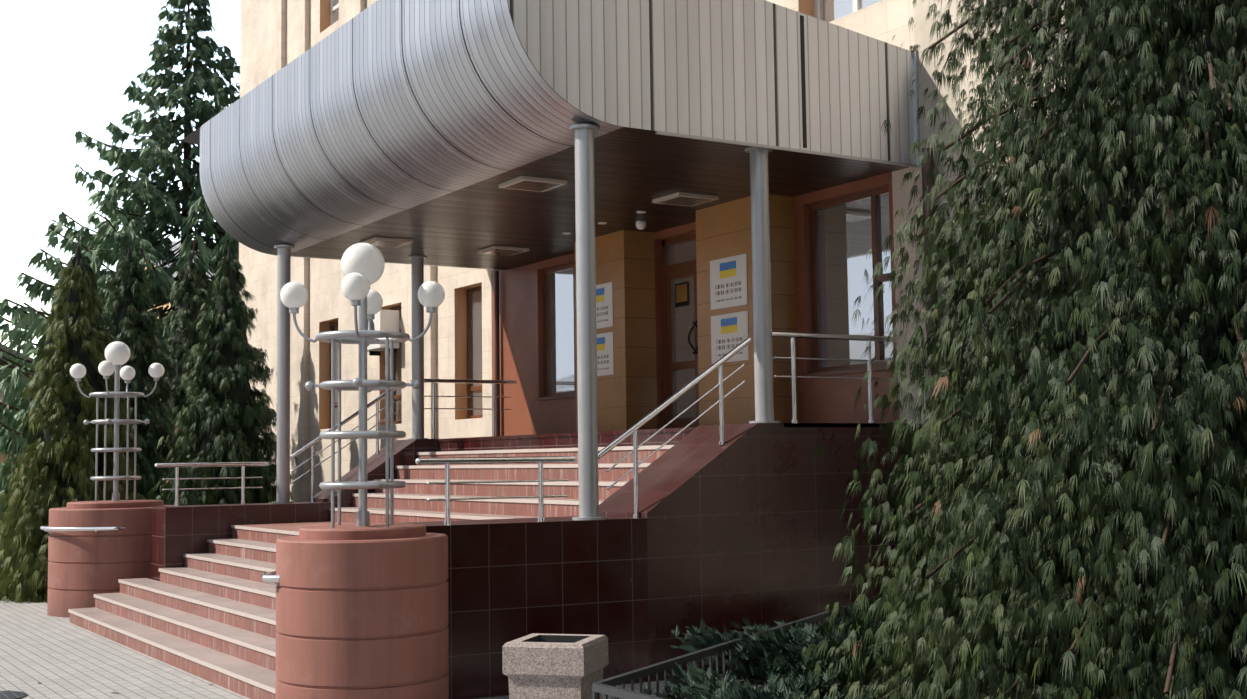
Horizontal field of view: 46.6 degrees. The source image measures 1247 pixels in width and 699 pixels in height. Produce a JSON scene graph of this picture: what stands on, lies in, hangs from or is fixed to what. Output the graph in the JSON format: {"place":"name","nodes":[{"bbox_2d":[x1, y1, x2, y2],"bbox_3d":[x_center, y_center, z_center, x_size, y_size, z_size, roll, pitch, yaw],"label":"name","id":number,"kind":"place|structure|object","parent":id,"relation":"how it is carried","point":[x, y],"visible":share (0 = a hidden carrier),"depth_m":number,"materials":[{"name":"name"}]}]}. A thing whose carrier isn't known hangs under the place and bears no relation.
{"place":"outdoors","nodes":[
{"label":"outdoors","id":0,"kind":"place"},
{"bbox_2d":[0,241,214,462],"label":"background houses","id":1,"kind":"structure","parent":0,"point":[30,359],"depth_m":58.64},
{"bbox_2d":[0,0,239,357],"label":"sky","id":2,"kind":"structure","parent":0,"point":[67,67],"materials":[{"name":"white"}]},
{"bbox_2d":[0,594,760,698],"bbox_3d":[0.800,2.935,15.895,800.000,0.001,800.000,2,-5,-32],"label":"plaza ground","id":3,"kind":"structure","parent":0,"point":[60,657],"depth_m":12.51,"materials":[{"name":"grey stone"}]},
{"bbox_2d":[0,246,155,603],"bbox_3d":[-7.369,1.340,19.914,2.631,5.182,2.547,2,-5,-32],"label":"thuja","id":4,"kind":"object","parent":3,"relation":"on","point":[57,468],"visible":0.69,"depth_m":19.36,"materials":[{"name":"green plant"}]},
{"bbox_2d":[0,682,210,698],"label":"paving debris","id":5,"kind":"object","parent":3,"relation":"on","point":[9,694],"visible":0.85,"depth_m":11.06,"materials":[{"name":"black"}]},
{"bbox_2d":[47,500,173,617],"bbox_3d":[-6.142,2.494,17.492,1.500,1.315,1.500,2,-5,-32],"label":"pedestal","id":6,"kind":"object","parent":3,"relation":"on","point":[84,567],"visible":0.65,"depth_m":16.82,"materials":[{"name":"stone"}]},
{"bbox_2d":[40,525,125,532],"bbox_3d":[-6.530,2.131,17.202,0.693,0.080,1.612,3,-6,-39],"label":"handrail","id":7,"kind":"object","parent":6,"relation":"attached to","point":[45,528],"visible":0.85,"depth_m":16.73,"materials":[{"name":"silver metal"}]},
{"bbox_2d":[70,341,164,501],"bbox_3d":[-6.164,0.869,17.616,0.850,1.945,0.849,-5,-6,41],"label":"lamp","id":8,"kind":"object","parent":6,"relation":"on","point":[117,355],"visible":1,"depth_m":17.56,"materials":[{"name":"metal"}]},
{"bbox_2d":[0,0,239,531],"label":"spruce tree","id":9,"kind":"object","parent":3,"relation":"on","point":[140,235],"visible":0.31,"depth_m":36.13,"materials":[{"name":"green plant"}]},
{"bbox_2d":[275,523,448,698],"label":"pedestal","id":10,"kind":"object","parent":3,"relation":"on","point":[362,612],"visible":0.98,"depth_m":9.33,"materials":[{"name":"stone"}]},
{"bbox_2d":[261,571,279,585],"bbox_3d":[-2.290,1.561,9.964,0.260,0.080,0.848,-2,-4,14],"label":"handrail","id":11,"kind":"object","parent":10,"relation":"attached to","point":[271,577],"visible":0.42,"depth_m":9.55,"materials":[{"name":"silver metal"}]},
{"bbox_2d":[280,243,444,527],"bbox_3d":[-1.786,0.233,9.930,0.850,1.945,0.849,-5,-6,41],"label":"lamp","id":12,"kind":"object","parent":10,"relation":"on","point":[362,266],"visible":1,"depth_m":9.87,"materials":[{"name":"metal"}]},
{"bbox_2d":[68,423,921,698],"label":"terrace stairs","id":13,"kind":"structure","parent":3,"relation":"on","point":[210,616],"depth_m":14.40,"materials":[{"name":"tile"}]},
{"bbox_2d":[155,331,897,525],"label":"steel handrails","id":14,"kind":"object","parent":13,"relation":"on","point":[633,429],"visible":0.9,"depth_m":12.08,"materials":[{"name":"silver metal"}]},
{"bbox_2d":[152,423,925,698],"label":"plinth walls","id":15,"kind":"structure","parent":3,"relation":"on","point":[739,525],"depth_m":11.74,"materials":[{"name":"tile"}]},
{"bbox_2d":[272,124,779,519],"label":"canopy columns","id":16,"kind":"structure","parent":15,"relation":"on","point":[587,328],"depth_m":12.17,"materials":[{"name":"metal"}]},
{"bbox_2d":[181,0,920,269],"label":"entrance canopy","id":17,"kind":"object","parent":16,"relation":"on","point":[436,132],"visible":0.94,"depth_m":12.92,"materials":[{"name":"grey metal"}]},
{"bbox_2d":[502,633,608,698],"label":"litter bin","id":18,"kind":"object","parent":3,"relation":"on","point":[551,666],"visible":1,"depth_m":8.12,"materials":[{"name":"stone"}]},
{"bbox_2d":[239,0,1066,616],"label":"building facade","id":19,"kind":"structure","parent":3,"relation":"on","point":[673,310],"depth_m":16.66,"materials":[{"name":"beige paint"}]},
{"label":"planter soil","id":20,"kind":"structure","parent":0,"visible":0},
{"bbox_2d":[591,596,880,698],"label":"planter fence","id":21,"kind":"object","parent":20,"relation":"on","point":[606,687],"visible":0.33,"depth_m":8.54,"materials":[{"name":"metal"}]},
{"bbox_2d":[670,614,929,690],"bbox_3d":[1.538,2.102,9.663,2.416,0.534,2.503,2,-5,-32],"label":"juniper shrub","id":22,"kind":"object","parent":20,"relation":"on","point":[771,650],"visible":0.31,"depth_m":9.42,"materials":[{"name":"green plant"}]},
{"bbox_2d":[642,660,965,698],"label":"juniper shrub","id":23,"kind":"object","parent":20,"relation":"on","point":[715,686],"visible":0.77,"depth_m":8.19,"materials":[{"name":"green plant"}]},
{"bbox_2d":[773,603,933,647],"bbox_3d":[2.074,2.228,11.094,2.013,0.506,1.586,2,-5,-32],"label":"juniper shrub","id":24,"kind":"object","parent":20,"relation":"on","point":[850,619],"visible":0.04,"depth_m":10.74,"materials":[{"name":"green plant"}]},
{"bbox_2d":[799,0,1246,698],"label":"thuja tree","id":25,"kind":"object","parent":20,"relation":"on","point":[1101,480],"visible":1,"depth_m":6.74,"materials":[{"name":"green plant"}]},
{"label":"planter soil","id":26,"kind":"structure","parent":0,"visible":0},
{"bbox_2d":[100,248,194,504],"bbox_3d":[-8.159,1.365,24.068,3.245,6.181,2.783,2,-5,-32],"label":"thuja","id":27,"kind":"object","parent":26,"relation":"on","point":[134,326],"visible":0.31,"depth_m":24.04,"materials":[{"name":"green plant"}]},
{"bbox_2d":[154,254,212,501],"bbox_3d":[-7.863,1.336,26.184,2.812,6.209,2.755,2,-5,-32],"label":"conifer tree","id":28,"kind":"object","parent":26,"relation":"on","point":[189,301],"visible":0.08,"depth_m":26.17,"materials":[{"name":"green plant"}]},
{"bbox_2d":[148,250,298,505],"bbox_3d":[-6.353,1.278,23.165,2.871,5.794,2.757,2,-5,-32],"label":"thuja","id":29,"kind":"object","parent":26,"relation":"on","point":[227,416],"visible":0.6,"depth_m":22.96,"materials":[{"name":"green plant"}]}
]}

